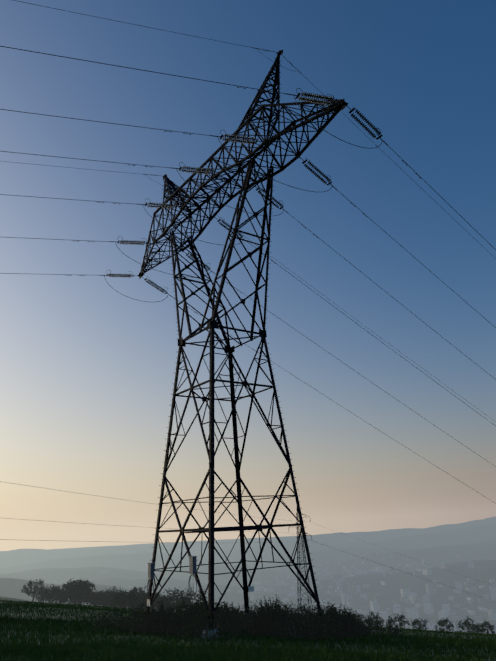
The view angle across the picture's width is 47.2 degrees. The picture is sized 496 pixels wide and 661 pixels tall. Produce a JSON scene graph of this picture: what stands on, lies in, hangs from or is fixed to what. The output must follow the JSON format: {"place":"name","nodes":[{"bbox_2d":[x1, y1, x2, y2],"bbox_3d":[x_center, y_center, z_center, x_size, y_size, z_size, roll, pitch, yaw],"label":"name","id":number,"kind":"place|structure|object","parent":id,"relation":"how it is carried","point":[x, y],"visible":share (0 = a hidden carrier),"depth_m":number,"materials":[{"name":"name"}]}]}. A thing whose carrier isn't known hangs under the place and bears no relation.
{"place":"outdoors","nodes":[
{"label":"outdoors","id":0,"kind":"place"},
{"bbox_2d":[0,516,495,660],"bbox_3d":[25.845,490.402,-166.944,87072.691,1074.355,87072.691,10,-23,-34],"label":"hilly terrain","id":1,"kind":"structure","parent":0,"point":[475,540],"depth_m":3173.21,"materials":[{"name":"green plant"}]},
{"bbox_2d":[21,578,163,608],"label":"tree line","id":2,"kind":"object","parent":1,"relation":"on","point":[80,592],"visible":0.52,"depth_m":165.51,"materials":[{"name":"green plant"}]},
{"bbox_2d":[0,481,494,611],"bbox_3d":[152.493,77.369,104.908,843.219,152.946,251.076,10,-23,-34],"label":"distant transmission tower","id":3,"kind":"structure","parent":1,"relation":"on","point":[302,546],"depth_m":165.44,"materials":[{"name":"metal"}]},
{"bbox_2d":[0,0,495,638],"bbox_3d":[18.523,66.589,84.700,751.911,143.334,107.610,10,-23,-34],"label":"transmission tower","id":4,"kind":"structure","parent":1,"relation":"on","point":[238,136],"depth_m":42.74,"materials":[{"name":"metal"}]},
{"bbox_2d":[0,599,495,660],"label":"meadow grass","id":5,"kind":"structure","parent":1,"relation":"on","point":[135,651],"depth_m":27.55,"materials":[{"name":"green plant"}]},
{"bbox_2d":[89,588,408,642],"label":"bushes","id":6,"kind":"object","parent":1,"relation":"on","point":[181,615],"visible":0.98,"depth_m":34.88,"materials":[{"name":"green plant"}]},
{"bbox_2d":[102,547,495,634],"bbox_3d":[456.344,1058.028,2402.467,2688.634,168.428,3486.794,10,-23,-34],"label":"town buildings","id":7,"kind":"structure","parent":1,"relation":"on","point":[446,611],"depth_m":2067.72,"materials":[{"name":"grey"}]},
{"bbox_2d":[350,611,494,633],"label":"trees","id":8,"kind":"object","parent":1,"relation":"on","point":[445,624],"visible":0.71,"depth_m":99.05,"materials":[{"name":"green plant"}]},
{"bbox_2d":[0,0,495,550],"label":"sky","id":9,"kind":"structure","parent":0,"point":[87,367],"materials":[{"name":"blue"}]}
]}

